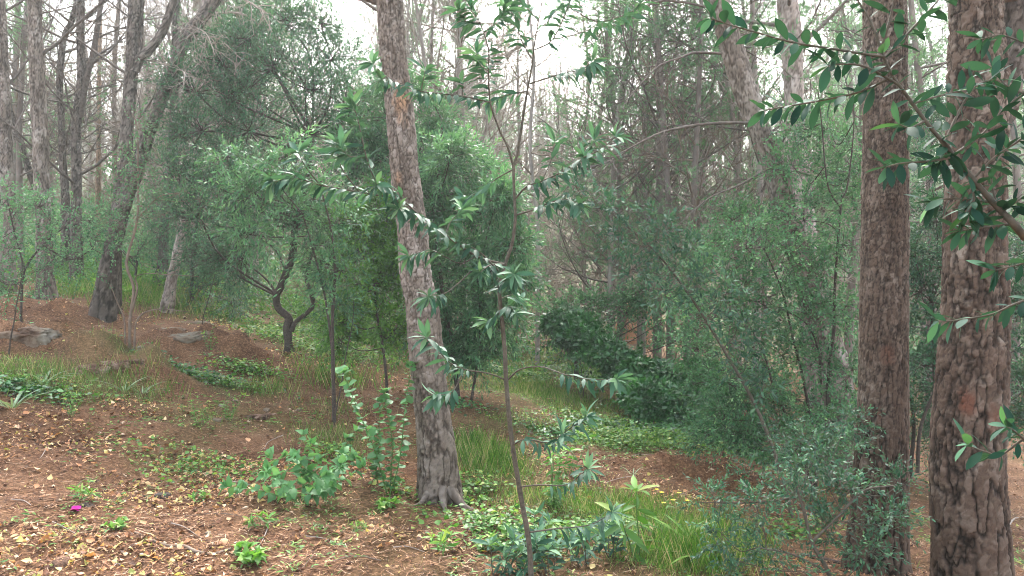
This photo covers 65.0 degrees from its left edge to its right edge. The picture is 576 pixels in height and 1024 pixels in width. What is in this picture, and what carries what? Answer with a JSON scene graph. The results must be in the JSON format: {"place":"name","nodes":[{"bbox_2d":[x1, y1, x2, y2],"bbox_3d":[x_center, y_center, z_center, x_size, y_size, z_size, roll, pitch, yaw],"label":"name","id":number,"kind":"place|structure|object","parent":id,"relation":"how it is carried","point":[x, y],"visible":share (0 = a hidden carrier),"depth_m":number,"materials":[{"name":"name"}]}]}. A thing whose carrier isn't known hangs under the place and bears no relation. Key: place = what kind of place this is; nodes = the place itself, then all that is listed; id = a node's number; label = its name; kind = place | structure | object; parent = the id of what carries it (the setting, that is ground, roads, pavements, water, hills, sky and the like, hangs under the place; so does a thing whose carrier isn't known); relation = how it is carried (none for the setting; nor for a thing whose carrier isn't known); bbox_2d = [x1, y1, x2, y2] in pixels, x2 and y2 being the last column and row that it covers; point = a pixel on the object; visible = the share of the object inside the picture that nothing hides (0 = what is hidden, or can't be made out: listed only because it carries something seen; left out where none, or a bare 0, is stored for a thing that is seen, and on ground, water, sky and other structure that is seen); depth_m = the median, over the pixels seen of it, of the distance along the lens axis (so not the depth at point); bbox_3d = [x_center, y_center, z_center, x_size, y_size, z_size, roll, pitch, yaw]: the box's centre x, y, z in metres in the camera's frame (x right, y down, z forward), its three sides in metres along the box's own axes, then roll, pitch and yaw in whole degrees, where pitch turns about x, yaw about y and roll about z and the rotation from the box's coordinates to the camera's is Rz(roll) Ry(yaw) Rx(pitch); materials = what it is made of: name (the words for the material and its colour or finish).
{"place":"outdoors","nodes":[
{"label":"outdoors","id":0,"kind":"place"},
{"bbox_2d":[0,169,1023,575],"bbox_3d":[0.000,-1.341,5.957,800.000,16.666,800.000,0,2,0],"label":"ground","id":1,"kind":"structure","parent":0,"point":[74,347],"depth_m":6.36,"materials":[{"name":"soil"}]},
{"bbox_2d":[0,324,64,347],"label":"rock","id":2,"kind":"object","parent":1,"relation":"on","point":[34,336],"visible":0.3,"depth_m":7.36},
{"bbox_2d":[0,0,110,251],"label":"background pine","id":3,"kind":"object","parent":1,"relation":"on","point":[16,63],"visible":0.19,"depth_m":15.89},
{"bbox_2d":[0,0,121,292],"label":"pine tree","id":4,"kind":"object","parent":1,"relation":"on","point":[6,149],"visible":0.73,"depth_m":10.90,"materials":[{"name":"brown plant"}]},
{"bbox_2d":[8,26,113,267],"bbox_3d":[-8.415,-4.017,13.707,4.043,7.831,2.108,0,2,0],"label":"pine tree","id":5,"kind":"object","parent":1,"relation":"on","point":[27,165],"visible":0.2,"depth_m":13.89,"materials":[{"name":"brown plant"}]},
{"bbox_2d":[0,0,126,249],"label":"background pine","id":6,"kind":"object","parent":1,"relation":"on","point":[65,63],"visible":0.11,"depth_m":18.04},
{"bbox_2d":[0,0,134,230],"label":"background pine","id":7,"kind":"object","parent":1,"relation":"on","point":[50,120],"visible":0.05,"depth_m":23.70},
{"bbox_2d":[6,0,139,270],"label":"background pine","id":8,"kind":"object","parent":1,"relation":"on","point":[20,168],"visible":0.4,"depth_m":13.89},
{"bbox_2d":[0,171,148,322],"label":"sparse shrub","id":9,"kind":"object","parent":1,"relation":"on","point":[33,199],"visible":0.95,"depth_m":8.57,"materials":[{"name":"green plant"}]},
{"bbox_2d":[0,0,164,283],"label":"pine tree","id":10,"kind":"object","parent":1,"relation":"on","point":[81,89],"visible":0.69,"depth_m":11.87,"materials":[{"name":"grey plant"}]},
{"bbox_2d":[15,0,150,263],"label":"pine tree","id":11,"kind":"object","parent":1,"relation":"on","point":[97,188],"visible":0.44,"depth_m":14.90,"materials":[{"name":"brown plant"}]},
{"bbox_2d":[7,0,164,275],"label":"pine tree","id":12,"kind":"object","parent":1,"relation":"on","point":[64,184],"visible":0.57,"depth_m":12.90,"materials":[{"name":"brown plant"}]},
{"bbox_2d":[0,187,171,275],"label":"bush","id":13,"kind":"object","parent":1,"relation":"on","point":[137,258],"visible":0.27,"depth_m":13.04,"materials":[{"name":"green plant"}]},
{"bbox_2d":[25,0,147,299],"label":"pine tree","id":14,"kind":"object","parent":1,"relation":"on","point":[39,121],"visible":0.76,"depth_m":9.88,"materials":[{"name":"brown plant"}]},
{"bbox_2d":[46,0,145,238],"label":"background pine","id":15,"kind":"object","parent":1,"relation":"on","point":[89,160],"visible":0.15,"depth_m":19.94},
{"bbox_2d":[23,0,190,229],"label":"background pine","id":16,"kind":"object","parent":1,"relation":"on","point":[111,113],"visible":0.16,"depth_m":18.64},
{"bbox_2d":[29,0,196,313],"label":"pine tree","id":17,"kind":"object","parent":1,"relation":"on","point":[135,51],"visible":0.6,"depth_m":10.06,"materials":[{"name":"brown plant"}]},
{"bbox_2d":[52,0,236,262],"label":"background pine","id":18,"kind":"object","parent":1,"relation":"on","point":[121,100],"visible":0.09,"depth_m":17.70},
{"bbox_2d":[20,0,282,276],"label":"background pine","id":19,"kind":"object","parent":1,"relation":"on","point":[146,37],"visible":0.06,"depth_m":15.22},
{"bbox_2d":[80,97,226,349],"bbox_3d":[-3.509,-0.540,7.881,1.406,2.668,0.729,0,2,0],"label":"thin branched sapling","id":20,"kind":"object","parent":1,"relation":"on","point":[134,294],"visible":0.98,"depth_m":7.87,"materials":[{"name":"green plant"}]},
{"bbox_2d":[159,0,205,313],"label":"pine tree","id":21,"kind":"object","parent":1,"relation":"on","point":[170,285],"visible":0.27,"depth_m":10.74,"materials":[{"name":"brown plant"}]},
{"bbox_2d":[88,0,287,322],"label":"pine tree","id":22,"kind":"object","parent":1,"relation":"on","point":[103,305],"visible":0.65,"depth_m":9.38,"materials":[{"name":"brown plant"}]},
{"bbox_2d":[167,331,211,343],"bbox_3d":[-3.525,0.593,8.853,0.586,0.262,0.434,-1,2,-26],"label":"rock","id":23,"kind":"object","parent":1,"relation":"on","point":[193,337],"visible":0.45,"depth_m":8.72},
{"bbox_2d":[124,0,276,286],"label":"pine tree","id":24,"kind":"object","parent":1,"relation":"on","point":[174,38],"visible":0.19,"depth_m":12.87,"materials":[{"name":"brown plant"}]},
{"bbox_2d":[48,0,377,281],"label":"background pine","id":25,"kind":"object","parent":1,"relation":"on","point":[184,15],"visible":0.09,"depth_m":14.19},
{"bbox_2d":[125,16,309,325],"bbox_3d":[-4.238,-1.758,12.130,3.628,4.926,2.377,2,3,42],"label":"dark bush","id":26,"kind":"object","parent":1,"relation":"on","point":[192,298],"visible":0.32,"depth_m":11.92,"materials":[{"name":"green plant"}]},
{"bbox_2d":[115,0,327,291],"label":"background pine","id":27,"kind":"object","parent":1,"relation":"on","point":[213,112],"visible":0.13,"depth_m":13.64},
{"bbox_2d":[114,0,336,294],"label":"background pine","id":28,"kind":"object","parent":1,"relation":"on","point":[207,91],"visible":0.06,"depth_m":14.10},
{"bbox_2d":[233,538,268,567],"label":"seedling","id":29,"kind":"object","parent":1,"relation":"on","point":[257,554],"visible":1,"depth_m":4.16,"materials":[{"name":"green plant"}]},
{"bbox_2d":[139,0,364,300],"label":"background pine","id":30,"kind":"object","parent":1,"relation":"on","point":[348,33],"visible":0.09,"depth_m":13.62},
{"bbox_2d":[118,0,390,352],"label":"twisted tree","id":31,"kind":"object","parent":1,"relation":"on","point":[234,39],"visible":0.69,"depth_m":9.30,"materials":[{"name":"green plant"}]},
{"bbox_2d":[172,124,393,422],"bbox_3d":[-2.020,-0.085,7.303,1.925,2.774,1.040,0,2,0],"label":"pale leaved shrub","id":32,"kind":"object","parent":1,"relation":"on","point":[299,207],"visible":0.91,"depth_m":7.22,"materials":[{"name":"green plant"}]},
{"bbox_2d":[218,436,367,505],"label":"broad leaved weed","id":33,"kind":"object","parent":1,"relation":"on","point":[324,485],"visible":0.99,"depth_m":5.04,"materials":[{"name":"green plant"}]},
{"bbox_2d":[0,219,601,389],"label":"fresh undergrowth","id":34,"kind":"object","parent":1,"relation":"on","point":[295,304],"visible":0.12,"depth_m":12.64,"materials":[{"name":"green plant"}]},
{"bbox_2d":[277,424,363,483],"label":"broad leaved weed","id":35,"kind":"object","parent":1,"relation":"on","point":[293,452],"visible":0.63,"depth_m":5.38,"materials":[{"name":"green plant"}]},
{"bbox_2d":[298,174,431,393],"bbox_3d":[-1.525,0.003,8.441,1.429,2.435,1.175,0,2,0],"label":"bright leaved shrub","id":36,"kind":"object","parent":1,"relation":"on","point":[377,264],"visible":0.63,"depth_m":8.31,"materials":[{"name":"green plant"}]},
{"bbox_2d":[368,397,385,482],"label":"tall weed","id":37,"kind":"object","parent":1,"relation":"on","point":[377,439],"visible":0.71,"depth_m":5.59,"materials":[{"name":"green plant"}]},
{"bbox_2d":[335,361,419,494],"bbox_3d":[-0.866,0.947,5.343,0.394,0.921,0.574,1,2,25],"label":"tall weed","id":38,"kind":"object","parent":1,"relation":"on","point":[356,406],"visible":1,"depth_m":5.37,"materials":[{"name":"green plant"}]},
{"bbox_2d":[324,0,456,234],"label":"background pine","id":39,"kind":"object","parent":1,"relation":"on","point":[413,18],"visible":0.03,"depth_m":20.23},
{"bbox_2d":[0,271,789,575],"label":"long grass","id":40,"kind":"structure","parent":1,"relation":"on","point":[672,540],"depth_m":6.68,"materials":[{"name":"plant"}]},
{"bbox_2d":[359,0,486,237],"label":"background pine","id":41,"kind":"object","parent":1,"relation":"on","point":[415,48],"visible":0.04,"depth_m":18.17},
{"bbox_2d":[356,0,500,287],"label":"background pine","id":42,"kind":"object","parent":1,"relation":"on","point":[431,45],"visible":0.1,"depth_m":18.41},
{"bbox_2d":[313,60,553,401],"bbox_3d":[-0.856,-0.461,8.704,2.998,4.142,1.789,1,2,22],"label":"olive leaved shrub","id":43,"kind":"object","parent":1,"relation":"on","point":[469,346],"visible":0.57,"depth_m":8.49,"materials":[{"name":"green plant"}]},
{"bbox_2d":[422,527,460,555],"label":"seedling","id":44,"kind":"object","parent":1,"relation":"on","point":[441,537],"visible":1,"depth_m":4.52,"materials":[{"name":"green plant"}]},
{"bbox_2d":[294,0,605,298],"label":"background pine","id":45,"kind":"object","parent":1,"relation":"on","point":[419,15],"visible":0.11,"depth_m":13.58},
{"bbox_2d":[252,0,657,575],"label":"young laurel tree","id":46,"kind":"object","parent":1,"relation":"on","point":[465,209],"visible":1,"depth_m":3.31,"materials":[{"name":"green plant"}]},
{"bbox_2d":[274,0,639,335],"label":"background pine","id":47,"kind":"object","parent":1,"relation":"on","point":[459,44],"visible":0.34,"depth_m":14.76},
{"bbox_2d":[0,290,929,493],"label":"ivy ground cover","id":48,"kind":"object","parent":1,"relation":"on","point":[7,383],"visible":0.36,"depth_m":7.85,"materials":[{"name":"green plant"}]},
{"bbox_2d":[289,0,650,345],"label":"background pine","id":49,"kind":"object","parent":1,"relation":"on","point":[443,57],"visible":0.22,"depth_m":15.07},
{"bbox_2d":[418,0,544,304],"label":"background pine","id":50,"kind":"object","parent":1,"relation":"on","point":[472,44],"visible":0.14,"depth_m":17.68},
{"bbox_2d":[303,0,669,514],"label":"pine tree","id":51,"kind":"object","parent":1,"relation":"on","point":[438,478],"visible":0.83,"depth_m":5.41,"materials":[{"name":"grey plant"}]},
{"bbox_2d":[414,0,564,288],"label":"background pine","id":52,"kind":"object","parent":1,"relation":"on","point":[466,62],"visible":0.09,"depth_m":19.90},
{"bbox_2d":[470,523,539,575],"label":"laurel seedling","id":53,"kind":"object","parent":1,"relation":"on","point":[511,536],"visible":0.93,"depth_m":4.32,"materials":[{"name":"green plant"}]},
{"bbox_2d":[0,224,1018,575],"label":"grass","id":54,"kind":"structure","parent":1,"relation":"on","point":[500,472],"depth_m":6.65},
{"bbox_2d":[0,231,1023,575],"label":"ground cover","id":55,"kind":"object","parent":1,"relation":"on","point":[494,517],"visible":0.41,"depth_m":6.29,"materials":[{"name":"green plant"}]},
{"bbox_2d":[0,172,1023,405],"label":"undergrowth","id":56,"kind":"object","parent":1,"relation":"on","point":[270,259],"visible":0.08,"depth_m":14.74,"materials":[{"name":"green plant"}]},
{"bbox_2d":[0,284,1023,575],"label":"needle litter","id":57,"kind":"object","parent":1,"relation":"on","point":[178,492],"visible":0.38,"depth_m":4.84,"materials":[{"name":"plant"}]},
{"bbox_2d":[0,288,1023,575],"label":"leaf litter","id":58,"kind":"object","parent":1,"relation":"on","point":[116,494],"visible":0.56,"depth_m":5.06,"materials":[{"name":"brown plant"}]},
{"bbox_2d":[0,285,1023,575],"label":"soil crumbs","id":59,"kind":"object","parent":1,"relation":"on","point":[292,501],"visible":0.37,"depth_m":5.07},
{"bbox_2d":[9,40,1023,192],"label":"wood","id":60,"kind":"object","parent":1,"relation":"on","point":[546,92],"visible":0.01,"depth_m":57.58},
{"bbox_2d":[461,0,574,364],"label":"background pine","id":61,"kind":"object","parent":1,"relation":"on","point":[537,339],"visible":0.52,"depth_m":12.80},
{"bbox_2d":[489,535,551,575],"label":"laurel seedling","id":62,"kind":"object","parent":1,"relation":"on","point":[519,572],"visible":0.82,"depth_m":4.30,"materials":[{"name":"green plant"}]},
{"bbox_2d":[24,137,1023,396],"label":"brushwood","id":63,"kind":"object","parent":1,"relation":"on","point":[464,289],"visible":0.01,"depth_m":15.01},
{"bbox_2d":[482,0,571,345],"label":"background pine","id":64,"kind":"object","parent":1,"relation":"on","point":[535,103],"visible":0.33,"depth_m":15.01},
{"bbox_2d":[511,500,564,553],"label":"laurel seedling","id":65,"kind":"object","parent":1,"relation":"on","point":[541,520],"visible":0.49,"depth_m":4.67,"materials":[{"name":"green plant"}]},
{"bbox_2d":[522,523,574,575],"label":"laurel seedling","id":66,"kind":"object","parent":1,"relation":"on","point":[543,541],"visible":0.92,"depth_m":4.32,"materials":[{"name":"green plant"}]},
{"bbox_2d":[541,443,582,508],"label":"leafy weed","id":67,"kind":"object","parent":1,"relation":"on","point":[556,482],"visible":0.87,"depth_m":5.51,"materials":[{"name":"green plant"}]},
{"bbox_2d":[520,1,623,311],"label":"background pine","id":68,"kind":"object","parent":1,"relation":"on","point":[584,287],"visible":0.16,"depth_m":16.78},
{"bbox_2d":[509,0,640,327],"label":"background pine","id":69,"kind":"object","parent":1,"relation":"on","point":[600,111],"visible":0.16,"depth_m":16.85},
{"bbox_2d":[520,303,646,392],"bbox_3d":[1.024,0.958,10.510,1.863,1.494,1.274,1,2,20],"label":"bush","id":70,"kind":"object","parent":1,"relation":"on","point":[584,336],"visible":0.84,"depth_m":10.29,"materials":[{"name":"green plant"}]},
{"bbox_2d":[558,523,610,566],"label":"laurel seedling","id":71,"kind":"object","parent":1,"relation":"on","point":[585,545],"visible":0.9,"depth_m":4.46,"materials":[{"name":"green plant"}]},
{"bbox_2d":[586,516,635,557],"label":"laurel seedling","id":72,"kind":"object","parent":1,"relation":"on","point":[613,539],"visible":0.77,"depth_m":4.53,"materials":[{"name":"green plant"}]},
{"bbox_2d":[502,0,730,332],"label":"background pine","id":73,"kind":"object","parent":1,"relation":"on","point":[609,282],"visible":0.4,"depth_m":12.61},
{"bbox_2d":[541,0,692,320],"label":"background pine","id":74,"kind":"object","parent":1,"relation":"on","point":[588,137],"visible":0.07,"depth_m":17.85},
{"bbox_2d":[528,1,708,340],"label":"background pine","id":75,"kind":"object","parent":1,"relation":"on","point":[618,178],"visible":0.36,"depth_m":13.00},
{"bbox_2d":[518,243,727,382],"bbox_3d":[1.556,0.427,11.074,3.134,2.121,2.111,0,2,0],"label":"leafy small tree","id":76,"kind":"object","parent":1,"relation":"on","point":[629,312],"visible":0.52,"depth_m":11.43,"materials":[{"name":"green plant"}]},
{"bbox_2d":[595,476,662,565],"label":"drooping weed","id":77,"kind":"object","parent":1,"relation":"on","point":[635,538],"visible":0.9,"depth_m":4.45,"materials":[{"name":"green plant"}]},
{"bbox_2d":[537,0,731,355],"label":"background pine","id":78,"kind":"object","parent":1,"relation":"on","point":[593,235],"visible":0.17,"depth_m":13.43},
{"bbox_2d":[518,1,750,353],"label":"background pine","id":79,"kind":"object","parent":1,"relation":"on","point":[560,94],"visible":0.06,"depth_m":15.69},
{"bbox_2d":[533,0,768,349],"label":"background pine","id":80,"kind":"object","parent":1,"relation":"on","point":[609,176],"visible":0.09,"depth_m":14.71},
{"bbox_2d":[550,157,800,517],"bbox_3d":[1.199,0.422,5.881,1.824,2.774,0.669,0,2,0],"label":"arching sapling","id":81,"kind":"object","parent":1,"relation":"on","point":[675,251],"visible":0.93,"depth_m":5.83,"materials":[{"name":"green plant"}]},
{"bbox_2d":[545,0,806,362],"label":"background pine","id":82,"kind":"object","parent":1,"relation":"on","point":[667,194],"visible":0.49,"depth_m":11.60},
{"bbox_2d":[591,1,769,351],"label":"background pine","id":83,"kind":"object","parent":1,"relation":"on","point":[676,189],"visible":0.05,"depth_m":16.80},
{"bbox_2d":[594,354,777,454],"bbox_3d":[2.004,1.524,8.951,1.609,1.465,2.427,-1,2,-25],"label":"ivy mound","id":84,"kind":"object","parent":1,"relation":"on","point":[640,398],"visible":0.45,"depth_m":8.80,"materials":[{"name":"green plant"}]},
{"bbox_2d":[580,0,792,375],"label":"background pine","id":85,"kind":"object","parent":1,"relation":"on","point":[692,184],"visible":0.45,"depth_m":11.32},
{"bbox_2d":[518,0,860,358],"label":"background pine","id":86,"kind":"object","parent":1,"relation":"on","point":[660,163],"visible":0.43,"depth_m":12.18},
{"bbox_2d":[644,513,742,575],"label":"strap leaved plant","id":87,"kind":"object","parent":1,"relation":"on","point":[687,555],"visible":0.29,"depth_m":4.59,"materials":[{"name":"green plant"}]},
{"bbox_2d":[562,0,856,485],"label":"pine tree","id":88,"kind":"object","parent":1,"relation":"on","point":[738,70],"visible":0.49,"depth_m":7.27,"materials":[{"name":"grey plant"}]},
{"bbox_2d":[599,0,819,354],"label":"background pine","id":89,"kind":"object","parent":1,"relation":"on","point":[705,151],"visible":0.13,"depth_m":13.70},
{"bbox_2d":[602,0,861,401],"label":"background pine","id":90,"kind":"object","parent":1,"relation":"on","point":[755,69],"visible":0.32,"depth_m":11.69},
{"bbox_2d":[611,0,861,426],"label":"pine tree","id":91,"kind":"object","parent":1,"relation":"on","point":[789,9],"visible":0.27,"depth_m":9.84,"materials":[{"name":"brown plant"}]},
{"bbox_2d":[616,0,857,373],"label":"background pine","id":92,"kind":"object","parent":1,"relation":"on","point":[740,143],"visible":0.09,"depth_m":14.91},
{"bbox_2d":[555,0,938,379],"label":"background pine","id":93,"kind":"object","parent":1,"relation":"on","point":[738,168],"visible":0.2,"depth_m":12.51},
{"bbox_2d":[676,0,851,359],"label":"background pine","id":94,"kind":"object","parent":1,"relation":"on","point":[753,157],"visible":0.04,"depth_m":16.72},
{"bbox_2d":[641,82,913,500],"bbox_3d":[2.272,0.062,6.979,2.293,3.661,1.967,0,2,0],"label":"leaved shrub","id":95,"kind":"object","parent":1,"relation":"on","point":[818,130],"visible":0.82,"depth_m":6.63,"materials":[{"name":"green plant"}]},
{"bbox_2d":[676,403,937,575],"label":"dark shrub","id":96,"kind":"object","parent":1,"relation":"on","point":[823,510],"visible":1,"depth_m":4.03,"materials":[{"name":"green plant"}]},
{"bbox_2d":[724,341,932,479],"bbox_3d":[3.513,1.267,8.386,2.609,1.598,1.309,0,2,0],"label":"dark understory bush","id":97,"kind":"object","parent":1,"relation":"on","point":[913,434],"visible":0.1,"depth_m":8.24,"materials":[{"name":"green plant"}]},
{"bbox_2d":[743,0,947,379],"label":"background pine","id":98,"kind":"object","parent":1,"relation":"on","point":[851,285],"visible":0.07,"depth_m":12.97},
{"bbox_2d":[756,0,946,351],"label":"background pine","id":99,"kind":"object","parent":1,"relation":"on","point":[851,83],"visible":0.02,"depth_m":19.03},
{"bbox_2d":[800,0,920,268],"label":"background pine","id":100,"kind":"object","parent":1,"relation":"on","point":[855,76],"visible":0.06,"depth_m":24.99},
{"bbox_2d":[840,0,912,575],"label":"pine tree","id":101,"kind":"object","parent":1,"relation":"on","point":[883,349],"visible":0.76,"depth_m":4.60,"materials":[{"name":"brown plant"}]},
{"bbox_2d":[822,0,947,264],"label":"background pine","id":102,"kind":"object","parent":1,"relation":"on","point":[941,4],"visible":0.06,"depth_m":22.51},
{"bbox_2d":[784,0,1023,436],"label":"background pine","id":103,"kind":"object","parent":1,"relation":"on","point":[917,59],"visible":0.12,"depth_m":11.03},
{"bbox_2d":[811,0,1023,384],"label":"background pine","id":104,"kind":"object","parent":1,"relation":"on","point":[910,78],"visible":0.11,"depth_m":14.97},
{"bbox_2d":[859,76,1023,472],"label":"back shrub","id":105,"kind":"object","parent":1,"relation":"on","point":[922,268],"visible":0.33,"depth_m":7.56,"materials":[{"name":"green plant"}]},
{"bbox_2d":[860,0,1022,264],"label":"background pine","id":106,"kind":"object","parent":1,"relation":"on","point":[929,43],"visible":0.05,"depth_m":22.16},
{"bbox_2d":[908,3,1023,403],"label":"background pine","id":107,"kind":"object","parent":1,"relation":"on","point":[1017,171],"visible":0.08,"depth_m":13.84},
{"bbox_2d":[928,0,1023,575],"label":"pine tree","id":108,"kind":"object","parent":1,"relation":"on","point":[971,530],"visible":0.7,"depth_m":3.89,"materials":[{"name":"brown plant"}]},
{"bbox_2d":[695,0,1023,470],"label":"leafy branch","id":109,"kind":"object","parent":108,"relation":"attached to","point":[978,217],"visible":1,"depth_m":1.21,"materials":[{"name":"green plant"}]},
{"bbox_2d":[6,0,1023,181],"label":"sky","id":110,"kind":"structure","parent":0,"point":[348,7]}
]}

